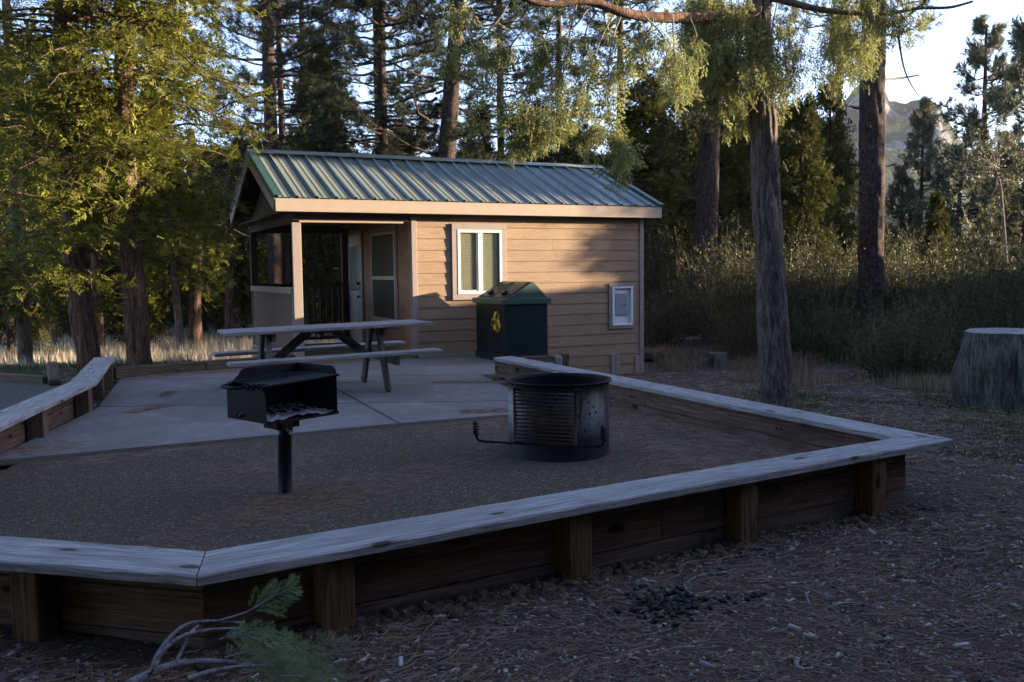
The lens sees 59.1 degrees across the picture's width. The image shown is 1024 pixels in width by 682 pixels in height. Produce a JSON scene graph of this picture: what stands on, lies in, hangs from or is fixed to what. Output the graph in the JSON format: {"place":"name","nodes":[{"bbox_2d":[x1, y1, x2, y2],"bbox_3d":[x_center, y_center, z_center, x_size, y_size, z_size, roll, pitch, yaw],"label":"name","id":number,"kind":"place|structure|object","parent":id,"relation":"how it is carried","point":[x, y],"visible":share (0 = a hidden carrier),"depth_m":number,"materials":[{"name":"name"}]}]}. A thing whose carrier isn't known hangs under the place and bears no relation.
{"place":"outdoors","nodes":[
{"label":"outdoors","id":0,"kind":"place"},
{"bbox_2d":[0,355,553,466],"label":"pavement","id":1,"kind":"structure","parent":0,"point":[198,399],"depth_m":9.48,"materials":[{"name":"concrete"}]},
{"bbox_2d":[10,438,89,454],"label":"pine needles","id":2,"kind":"object","parent":1,"relation":"on","point":[34,448],"visible":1,"depth_m":7.41,"materials":[{"name":"brown plant"}]},
{"bbox_2d":[139,367,247,377],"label":"pine needles","id":3,"kind":"object","parent":1,"relation":"on","point":[201,372],"visible":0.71,"depth_m":12.98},
{"bbox_2d":[113,354,293,379],"bbox_3d":[-4.463,0.373,13.322,2.660,0.170,0.120,-4,6,-39],"label":"curb timber","id":4,"kind":"object","parent":1,"relation":"on","point":[119,373],"visible":0.62,"depth_m":12.95,"materials":[{"name":"wood"}]},
{"bbox_2d":[212,319,442,391],"bbox_3d":[-2.242,0.207,10.931,2.466,0.833,1.662,-3,5,-24],"label":"picnic table","id":5,"kind":"object","parent":1,"relation":"on","point":[367,350],"visible":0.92,"depth_m":10.74,"materials":[{"name":"grey wood"}]},
{"bbox_2d":[472,281,550,359],"bbox_3d":[-0.017,-0.339,14.625,0.838,1.243,1.220,-3,5,-25],"label":"recycling bin","id":6,"kind":"object","parent":1,"relation":"on","point":[511,318],"visible":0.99,"depth_m":14.18,"materials":[{"name":"green metal"}]},
{"bbox_2d":[476,304,489,351],"bbox_3d":[-0.467,-0.213,14.707,0.015,0.765,0.532,-3,5,-25],"label":"door","id":7,"kind":"structure","parent":6,"relation":"in","point":[482,310],"depth_m":14.69,"materials":[{"name":"green metal"}]},
{"bbox_2d":[490,305,503,354],"bbox_3d":[-0.241,-0.180,14.235,0.015,0.765,0.500,-3,5,-25],"label":"door","id":8,"kind":"structure","parent":6,"relation":"in","point":[496,340],"depth_m":14.20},
{"bbox_2d":[0,291,1023,681],"bbox_3d":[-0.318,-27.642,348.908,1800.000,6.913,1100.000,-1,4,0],"label":"ground","id":9,"kind":"structure","parent":0,"point":[100,647],"depth_m":4.13,"materials":[{"name":"brown soil"}]},
{"bbox_2d":[0,373,47,383],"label":"curb timber","id":10,"kind":"object","parent":9,"relation":"on","point":[23,378],"visible":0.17,"depth_m":12.07,"materials":[{"name":"grey wood"}]},
{"bbox_2d":[0,44,62,360],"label":"conifer","id":11,"kind":"object","parent":9,"relation":"on","point":[11,332],"visible":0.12,"depth_m":21.97,"materials":[{"name":"green plant"}]},
{"bbox_2d":[0,380,70,409],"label":"gravel pad","id":12,"kind":"object","parent":9,"relation":"on","point":[12,393],"visible":0.11,"depth_m":11.20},
{"bbox_2d":[46,362,60,384],"bbox_3d":[-6.146,0.430,12.113,0.150,0.090,0.950,-3,14,-28],"label":"post","id":13,"kind":"object","parent":12,"relation":"on","point":[53,374],"visible":1,"depth_m":11.94,"materials":[{"name":"grey wood"}]},
{"bbox_2d":[24,135,88,346],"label":"tree","id":14,"kind":"object","parent":9,"relation":"on","point":[53,336],"visible":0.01,"depth_m":24.94,"materials":[{"name":"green plant"}]},
{"bbox_2d":[0,356,114,454],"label":"seat wall","id":15,"kind":"structure","parent":9,"relation":"on","point":[42,415],"depth_m":8.67,"materials":[{"name":"grey wood"}]},
{"bbox_2d":[23,76,111,340],"bbox_3d":[-13.402,-3.830,26.856,3.043,9.315,2.954,4,6,44],"label":"conifer","id":16,"kind":"object","parent":9,"relation":"on","point":[65,323],"visible":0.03,"depth_m":26.55,"materials":[{"name":"green plant"}]},
{"bbox_2d":[0,0,144,364],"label":"cedar","id":17,"kind":"object","parent":9,"relation":"on","point":[24,332],"visible":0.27,"depth_m":16.97,"materials":[{"name":"green plant"}]},
{"bbox_2d":[5,127,152,351],"bbox_3d":[-11.087,-2.515,24.063,3.593,6.764,3.794,-1,4,0],"label":"tree","id":18,"kind":"object","parent":9,"relation":"on","point":[99,324],"visible":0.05,"depth_m":23.97,"materials":[{"name":"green plant"}]},
{"bbox_2d":[0,359,208,377],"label":"green grass","id":19,"kind":"structure","parent":9,"relation":"on","point":[16,370],"depth_m":14.28,"materials":[{"name":"green plant"}]},
{"bbox_2d":[0,0,210,368],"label":"cedar tree","id":20,"kind":"object","parent":9,"relation":"on","point":[76,278],"visible":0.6,"depth_m":14.00,"materials":[{"name":"green plant"}]},
{"bbox_2d":[67,111,184,346],"bbox_3d":[-10.653,-2.869,24.709,2.987,7.382,2.880,-2,5,-15],"label":"conifer","id":21,"kind":"object","parent":9,"relation":"on","point":[117,327],"visible":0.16,"depth_m":24.69,"materials":[{"name":"green plant"}]},
{"bbox_2d":[0,0,284,365],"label":"cedar tree","id":22,"kind":"object","parent":9,"relation":"on","point":[125,153],"visible":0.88,"depth_m":13.90,"materials":[{"name":"green plant"}]},
{"bbox_2d":[114,152,210,333],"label":"conifer","id":23,"kind":"object","parent":9,"relation":"on","point":[162,320],"visible":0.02,"depth_m":35.42,"materials":[{"name":"plant"}]},
{"bbox_2d":[0,330,341,367],"bbox_3d":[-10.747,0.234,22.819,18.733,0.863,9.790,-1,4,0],"label":"dry grass","id":24,"kind":"structure","parent":9,"relation":"on","point":[164,347],"depth_m":23.16,"materials":[{"name":"beige plant"}]},
{"bbox_2d":[103,134,248,351],"bbox_3d":[-8.793,-2.297,23.884,3.194,6.566,3.575,2,5,31],"label":"cedar","id":25,"kind":"object","parent":9,"relation":"on","point":[198,274],"visible":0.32,"depth_m":23.77,"materials":[{"name":"green plant"}]},
{"bbox_2d":[138,124,258,350],"bbox_3d":[-8.769,-2.607,24.371,4.138,6.866,4.282,-1,4,0],"label":"tree","id":26,"kind":"object","parent":9,"relation":"on","point":[194,324],"visible":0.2,"depth_m":24.46,"materials":[{"name":"green plant"}]},
{"bbox_2d":[168,171,237,337],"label":"conifer","id":27,"kind":"object","parent":9,"relation":"on","point":[217,321],"visible":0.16,"depth_m":32.64,"materials":[{"name":"plant"}]},
{"bbox_2d":[181,150,266,337],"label":"tree","id":28,"kind":"object","parent":9,"relation":"on","point":[229,319],"visible":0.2,"depth_m":29.79,"materials":[{"name":"green plant"}]},
{"bbox_2d":[209,138,267,327],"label":"conifer","id":29,"kind":"object","parent":9,"relation":"on","point":[243,278],"visible":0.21,"depth_m":36.43,"materials":[{"name":"plant"}]},
{"bbox_2d":[124,573,360,681],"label":"fallen branch","id":30,"kind":"object","parent":9,"relation":"on","point":[297,669],"visible":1,"depth_m":2.73,"materials":[{"name":"green plant"}]},
{"bbox_2d":[160,0,376,283],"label":"pine tree","id":31,"kind":"object","parent":9,"relation":"on","point":[274,244],"visible":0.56,"depth_m":23.37,"materials":[{"name":"green plant"}]},
{"bbox_2d":[204,0,340,282],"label":"pine tree","id":32,"kind":"object","parent":9,"relation":"on","point":[285,237],"visible":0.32,"depth_m":27.36,"materials":[{"name":"green plant"}]},
{"bbox_2d":[242,0,353,323],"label":"pine tree","id":33,"kind":"object","parent":9,"relation":"on","point":[286,85],"visible":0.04,"depth_m":35.06,"materials":[{"name":"green plant"}]},
{"bbox_2d":[263,48,360,341],"bbox_3d":[-6.559,-4.560,30.715,4.011,10.728,3.879,-5,6,-45],"label":"conifer","id":34,"kind":"object","parent":9,"relation":"on","point":[321,242],"visible":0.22,"depth_m":30.29,"materials":[{"name":"green plant"}]},
{"bbox_2d":[304,0,446,156],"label":"pine tree","id":35,"kind":"object","parent":9,"relation":"on","point":[380,18],"visible":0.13,"depth_m":26.22,"materials":[{"name":"green plant"}]},
{"bbox_2d":[288,0,495,157],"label":"pine tree","id":36,"kind":"object","parent":9,"relation":"on","point":[422,137],"visible":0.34,"depth_m":25.18,"materials":[{"name":"green plant"}]},
{"bbox_2d":[0,376,794,553],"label":"gravel bed","id":37,"kind":"object","parent":9,"relation":"on","point":[504,474],"visible":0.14,"depth_m":6.24,"materials":[{"name":"brown gravel"}]},
{"bbox_2d":[220,362,339,493],"bbox_3d":[-1.509,0.705,5.696,0.511,1.071,0.689,3,6,40],"label":"pedestal grill","id":38,"kind":"object","parent":37,"relation":"on","point":[252,392],"visible":0.97,"depth_m":5.80,"materials":[{"name":"paint"}]},
{"bbox_2d":[266,404,334,421],"bbox_3d":[-1.437,0.445,5.694,0.388,0.029,0.516,3,6,40],"label":"ash bed","id":39,"kind":"object","parent":38,"relation":"on","point":[281,416],"visible":0.55,"depth_m":5.67,"materials":[{"name":"grey"}]},
{"bbox_2d":[234,402,316,417],"bbox_3d":[-1.522,0.425,5.651,0.519,0.053,0.361,-4,6,-38],"label":"charcoal","id":40,"kind":"object","parent":39,"relation":"on","point":[286,408],"visible":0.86,"depth_m":5.66,"materials":[{"name":"black"}]},
{"bbox_2d":[473,372,611,461],"bbox_3d":[0.316,0.636,7.152,1.039,0.681,0.886,1,5,17],"label":"fire ring","id":41,"kind":"object","parent":37,"relation":"on","point":[559,417],"visible":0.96,"depth_m":6.81,"materials":[{"name":"metal"}]},
{"bbox_2d":[306,0,566,161],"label":"pine tree","id":42,"kind":"object","parent":9,"relation":"on","point":[450,135],"visible":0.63,"depth_m":22.27,"materials":[{"name":"green plant"}]},
{"bbox_2d":[229,149,663,374],"bbox_3d":[-1.338,-1.198,17.137,7.041,4.506,4.492,-3,5,-25],"label":"cabin","id":43,"kind":"object","parent":9,"relation":"on","point":[440,243],"visible":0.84,"depth_m":15.84,"materials":[{"name":"beige wood"}]},
{"bbox_2d":[347,234,361,342],"bbox_3d":[-3.146,-1.033,17.906,0.110,2.110,0.910,-3,5,-25],"label":"door","id":44,"kind":"structure","parent":43,"relation":"in","point":[353,242],"depth_m":17.88,"materials":[{"name":"grey metal"}]},
{"bbox_2d":[370,230,395,320],"bbox_3d":[-2.307,-1.155,16.205,0.046,1.583,1.390,-3,5,-25],"label":"window","id":45,"kind":"structure","parent":43,"relation":"in","point":[382,243],"depth_m":16.23,"materials":[{"name":"glass"}]},
{"bbox_2d":[457,230,501,293],"bbox_3d":[-0.548,-1.338,15.291,0.810,1.078,0.050,-3,5,-25],"label":"window","id":46,"kind":"structure","parent":43,"relation":"in","point":[479,261],"depth_m":15.27,"materials":[{"name":"white plastic"}]},
{"bbox_2d":[0,356,952,647],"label":"seat wall","id":47,"kind":"structure","parent":9,"relation":"on","point":[838,468],"depth_m":4.38,"materials":[{"name":"grey wood"}]},
{"bbox_2d":[460,99,496,159],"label":"conifer","id":48,"kind":"object","parent":9,"relation":"on","point":[488,146],"visible":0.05,"depth_m":35.26,"materials":[{"name":"green plant"}]},
{"bbox_2d":[426,0,574,162],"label":"pine tree","id":49,"kind":"object","parent":9,"relation":"on","point":[515,76],"visible":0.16,"depth_m":32.32,"materials":[{"name":"green plant"}]},
{"bbox_2d":[0,399,1023,681],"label":"pine needles","id":50,"kind":"object","parent":9,"relation":"on","point":[730,657],"visible":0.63,"depth_m":3.88,"materials":[{"name":"brown plant"}]},
{"bbox_2d":[0,362,1023,470],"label":"pine needles","id":51,"kind":"object","parent":9,"relation":"on","point":[832,392],"visible":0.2,"depth_m":11.78,"materials":[{"name":"brown plant"}]},
{"bbox_2d":[0,366,1023,465],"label":"wood chips","id":52,"kind":"object","parent":9,"relation":"on","point":[844,408],"visible":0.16,"depth_m":11.29,"materials":[{"name":"brown wood"}]},
{"bbox_2d":[0,434,1023,681],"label":"wood chips","id":53,"kind":"object","parent":9,"relation":"on","point":[577,598],"visible":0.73,"depth_m":3.94,"materials":[{"name":"brown wood"}]},
{"bbox_2d":[500,107,552,162],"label":"conifer","id":54,"kind":"object","parent":9,"relation":"on","point":[538,158],"depth_m":32.17,"materials":[{"name":"green plant"}]},
{"bbox_2d":[520,353,568,366],"bbox_3d":[0.520,0.472,14.025,0.870,0.510,0.198,-3,5,-31],"label":"curb timber","id":55,"kind":"object","parent":9,"relation":"on","point":[561,359],"visible":0.48,"depth_m":14.03,"materials":[{"name":"grey wood"}]},
{"bbox_2d":[508,0,608,162],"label":"pine tree","id":56,"kind":"object","parent":9,"relation":"on","point":[543,24],"visible":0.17,"depth_m":35.05,"materials":[{"name":"green plant"}]},
{"bbox_2d":[194,500,939,673],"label":"soil clods","id":57,"kind":"object","parent":9,"relation":"on","point":[454,608],"visible":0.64,"depth_m":4.42,"materials":[{"name":"soil"}]},
{"bbox_2d":[559,122,600,164],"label":"conifer","id":58,"kind":"object","parent":9,"relation":"on","point":[572,153],"visible":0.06,"depth_m":29.38,"materials":[{"name":"green plant"}]},
{"bbox_2d":[547,0,685,189],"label":"pine tree","id":59,"kind":"object","parent":9,"relation":"on","point":[620,27],"visible":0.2,"depth_m":32.87,"materials":[{"name":"green plant"}]},
{"bbox_2d":[605,73,694,312],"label":"conifer","id":60,"kind":"object","parent":9,"relation":"on","point":[664,170],"visible":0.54,"depth_m":29.93,"materials":[{"name":"green plant"}]},
{"bbox_2d":[644,198,693,327],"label":"shrub","id":61,"kind":"object","parent":9,"relation":"on","point":[661,259],"visible":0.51,"depth_m":27.97,"materials":[{"name":"green plant"}]},
{"bbox_2d":[644,285,703,347],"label":"shrub","id":62,"kind":"object","parent":9,"relation":"on","point":[663,337],"visible":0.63,"depth_m":22.80,"materials":[{"name":"green plant"}]},
{"bbox_2d":[614,584,737,626],"bbox_3d":[0.746,1.204,4.132,0.534,0.068,0.468,3,6,38],"label":"charcoal","id":63,"kind":"object","parent":9,"relation":"on","point":[654,603],"visible":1,"depth_m":4.12,"materials":[{"name":"black"}]},
{"bbox_2d":[632,59,733,308],"bbox_3d":[6.993,-5.996,36.590,4.850,11.216,5.016,-5,6,-44],"label":"conifer","id":64,"kind":"object","parent":9,"relation":"on","point":[681,129],"visible":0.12,"depth_m":35.91,"materials":[{"name":"green plant"}]},
{"bbox_2d":[416,0,972,407],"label":"cedar tree","id":65,"kind":"object","parent":9,"relation":"on","point":[718,65],"visible":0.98,"depth_m":10.70,"materials":[{"name":"green plant"}]},
{"bbox_2d":[602,0,809,335],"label":"pine tree","id":66,"kind":"object","parent":9,"relation":"on","point":[707,195],"visible":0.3,"depth_m":25.52,"materials":[{"name":"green plant"}]},
{"bbox_2d":[702,352,728,367],"bbox_3d":[4.017,0.439,17.880,0.541,0.446,0.566,-1,4,0],"label":"tree stump","id":67,"kind":"object","parent":9,"relation":"on","point":[714,356],"visible":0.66,"depth_m":17.71,"materials":[{"name":"grey wood"}]},
{"bbox_2d":[703,282,757,360],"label":"shrub","id":68,"kind":"object","parent":9,"relation":"on","point":[742,335],"visible":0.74,"depth_m":19.08,"materials":[{"name":"green plant"}]},
{"bbox_2d":[716,178,754,316],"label":"shrub","id":69,"kind":"object","parent":9,"relation":"on","point":[734,239],"visible":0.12,"depth_m":28.47,"materials":[{"name":"green plant"}]},
{"bbox_2d":[682,92,789,307],"bbox_3d":[8.342,-4.770,32.716,4.270,9.097,4.129,-1,4,-2],"label":"conifer","id":70,"kind":"object","parent":9,"relation":"on","point":[734,168],"visible":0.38,"depth_m":32.12,"materials":[{"name":"green plant"}]},
{"bbox_2d":[659,209,815,341],"bbox_3d":[5.955,-1.484,23.785,3.720,3.946,4.211,-5,6,-44],"label":"shrub","id":71,"kind":"object","parent":9,"relation":"on","point":[704,331],"visible":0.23,"depth_m":23.79,"materials":[{"name":"green plant"}]},
{"bbox_2d":[680,219,863,354],"bbox_3d":[6.075,-1.016,20.450,3.810,3.390,3.675,4,6,45],"label":"shrub","id":72,"kind":"object","parent":9,"relation":"on","point":[744,285],"visible":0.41,"depth_m":20.16,"materials":[{"name":"green plant"}]},
{"bbox_2d":[721,222,853,310],"bbox_3d":[8.507,-1.879,27.854,3.709,3.638,3.844,-2,5,-15],"label":"shrub","id":73,"kind":"object","parent":9,"relation":"on","point":[822,239],"visible":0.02,"depth_m":27.62,"materials":[{"name":"green plant"}]},
{"bbox_2d":[747,91,848,288],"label":"conifer","id":74,"kind":"object","parent":9,"relation":"on","point":[804,118],"visible":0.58,"depth_m":28.31,"materials":[{"name":"green plant"}]},
{"bbox_2d":[738,225,889,355],"bbox_3d":[7.036,-0.998,20.829,3.357,3.286,3.800,-1,4,1],"label":"shrub","id":75,"kind":"object","parent":9,"relation":"on","point":[819,281],"visible":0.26,"depth_m":20.15,"materials":[{"name":"green plant"}]},
{"bbox_2d":[787,74,858,277],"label":"conifer","id":76,"kind":"object","parent":9,"relation":"on","point":[835,128],"visible":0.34,"depth_m":35.16,"materials":[{"name":"green plant"}]},
{"bbox_2d":[788,285,871,362],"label":"shrub","id":77,"kind":"object","parent":9,"relation":"on","point":[832,343],"visible":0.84,"depth_m":18.69,"materials":[{"name":"green plant"}]},
{"bbox_2d":[805,120,858,235],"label":"conifer","id":78,"kind":"object","parent":9,"relation":"on","point":[854,189],"visible":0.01,"depth_m":59.73,"materials":[{"name":"green plant"}]},
{"bbox_2d":[727,364,952,395],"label":"dry grass","id":79,"kind":"structure","parent":9,"relation":"on","point":[925,382],"depth_m":13.97,"materials":[{"name":"beige plant"}]},
{"bbox_2d":[771,0,947,356],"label":"pine tree","id":80,"kind":"object","parent":9,"relation":"on","point":[871,165],"visible":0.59,"depth_m":19.13,"materials":[{"name":"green plant"}]},
{"bbox_2d":[710,385,1023,464],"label":"green grass","id":81,"kind":"structure","parent":9,"relation":"on","point":[997,421],"depth_m":10.56,"materials":[{"name":"green plant"}]},
{"bbox_2d":[810,202,930,350],"bbox_3d":[8.097,-1.314,20.835,2.953,3.780,2.762,3,6,39],"label":"shrub","id":82,"kind":"object","parent":9,"relation":"on","point":[885,281],"visible":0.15,"depth_m":20.39,"materials":[{"name":"green plant"}]},
{"bbox_2d":[828,307,973,377],"bbox_3d":[6.908,0.092,15.501,2.272,1.433,2.356,-3,5,-29],"label":"shrub","id":83,"kind":"object","parent":9,"relation":"on","point":[874,348],"visible":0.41,"depth_m":15.36,"materials":[{"name":"green plant"}]},
{"bbox_2d":[825,222,982,339],"bbox_3d":[8.971,-1.091,20.875,3.357,3.407,3.479,1,5,20],"label":"shrub","id":84,"kind":"object","parent":9,"relation":"on","point":[918,274],"visible":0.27,"depth_m":20.18,"materials":[{"name":"green plant"}]},
{"bbox_2d":[884,157,927,280],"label":"conifer","id":85,"kind":"object","parent":9,"relation":"on","point":[905,180],"visible":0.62,"depth_m":33.61,"materials":[{"name":"green plant"}]},
{"bbox_2d":[854,284,984,362],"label":"shrub","id":86,"kind":"object","parent":9,"relation":"on","point":[910,308],"visible":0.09,"depth_m":18.08,"materials":[{"name":"green plant"}]},
{"bbox_2d":[837,286,1003,380],"bbox_3d":[6.790,0.031,15.043,2.440,1.908,2.638,-3,5,-28],"label":"shrub","id":87,"kind":"object","parent":9,"relation":"on","point":[894,361],"visible":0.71,"depth_m":14.91,"materials":[{"name":"green plant"}]},
{"bbox_2d":[884,94,961,279],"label":"conifer","id":88,"kind":"object","parent":9,"relation":"on","point":[926,129],"visible":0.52,"depth_m":39.25,"materials":[{"name":"green plant"}]},
{"bbox_2d":[884,188,969,284],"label":"shrub","id":89,"kind":"object","parent":9,"relation":"on","point":[921,247],"visible":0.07,"depth_m":27.91,"materials":[{"name":"green plant"}]},
{"bbox_2d":[843,261,1022,352],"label":"shrub","id":90,"kind":"object","parent":9,"relation":"on","point":[986,301],"visible":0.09,"depth_m":17.91,"materials":[{"name":"green plant"}]},
{"bbox_2d":[915,189,959,295],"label":"conifer","id":91,"kind":"object","parent":9,"relation":"on","point":[940,219],"visible":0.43,"depth_m":24.74,"materials":[{"name":"green plant"}]},
{"bbox_2d":[907,139,986,247],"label":"conifer","id":92,"kind":"object","parent":9,"relation":"on","point":[961,151],"visible":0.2,"depth_m":43.43,"materials":[{"name":"green plant"}]},
{"bbox_2d":[910,11,1023,273],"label":"conifer","id":93,"kind":"object","parent":9,"relation":"on","point":[978,53],"visible":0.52,"depth_m":33.40,"materials":[{"name":"green plant"}]},
{"bbox_2d":[911,235,1023,328],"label":"shrub","id":94,"kind":"object","parent":9,"relation":"on","point":[956,276],"visible":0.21,"depth_m":18.36,"materials":[{"name":"green plant"}]},
{"bbox_2d":[916,238,1023,363],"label":"shrub","id":95,"kind":"object","parent":9,"relation":"on","point":[1009,321],"visible":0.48,"depth_m":15.42,"materials":[{"name":"green plant"}]},
{"bbox_2d":[928,97,1023,272],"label":"sapling","id":96,"kind":"object","parent":9,"relation":"on","point":[996,165],"visible":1,"depth_m":23.73,"materials":[{"name":"green plant"}]},
{"bbox_2d":[948,211,1011,287],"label":"shrub","id":97,"kind":"object","parent":9,"relation":"on","point":[979,226],"visible":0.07,"depth_m":27.87,"materials":[{"name":"green plant"}]},
{"bbox_2d":[941,242,1023,322],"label":"shrub","id":98,"kind":"object","parent":9,"relation":"on","point":[996,282],"visible":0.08,"depth_m":18.87,"materials":[{"name":"green plant"}]},
{"bbox_2d":[945,227,1023,302],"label":"shrub","id":99,"kind":"object","parent":9,"relation":"on","point":[985,260],"visible":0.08,"depth_m":22.60,"materials":[{"name":"green plant"}]},
{"bbox_2d":[952,328,1023,409],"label":"tree stump","id":100,"kind":"object","parent":9,"relation":"on","point":[988,369],"visible":0.91,"depth_m":10.98,"materials":[{"name":"grey wood"}]},
{"bbox_2d":[957,205,1023,301],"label":"shrub","id":101,"kind":"object","parent":9,"relation":"on","point":[1015,265],"visible":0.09,"depth_m":20.70,"materials":[{"name":"green plant"}]},
{"bbox_2d":[959,2,1023,271],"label":"conifer","id":102,"kind":"object","parent":9,"relation":"on","point":[1013,84],"visible":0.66,"depth_m":26.60,"materials":[{"name":"green plant"}]},
{"bbox_2d":[964,121,1023,264],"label":"conifer","id":103,"kind":"object","parent":9,"relation":"on","point":[1012,132],"visible":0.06,"depth_m":37.33,"materials":[{"name":"green plant"}]},
{"bbox_2d":[0,0,1023,183],"label":"sky","id":104,"kind":"structure","parent":0,"point":[935,60],"materials":[{"name":"white"}]},
{"bbox_2d":[644,341,912,375],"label":"dry grass","id":105,"kind":"structure","parent":0,"point":[751,365],"depth_m":17.83,"materials":[{"name":"brown plant"}]},
{"bbox_2d":[788,86,991,258],"bbox_3d":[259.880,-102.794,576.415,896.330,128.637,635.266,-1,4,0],"label":"mountain","id":106,"kind":"structure","parent":0,"point":[897,123],"depth_m":515.45,"materials":[{"name":"stone"}]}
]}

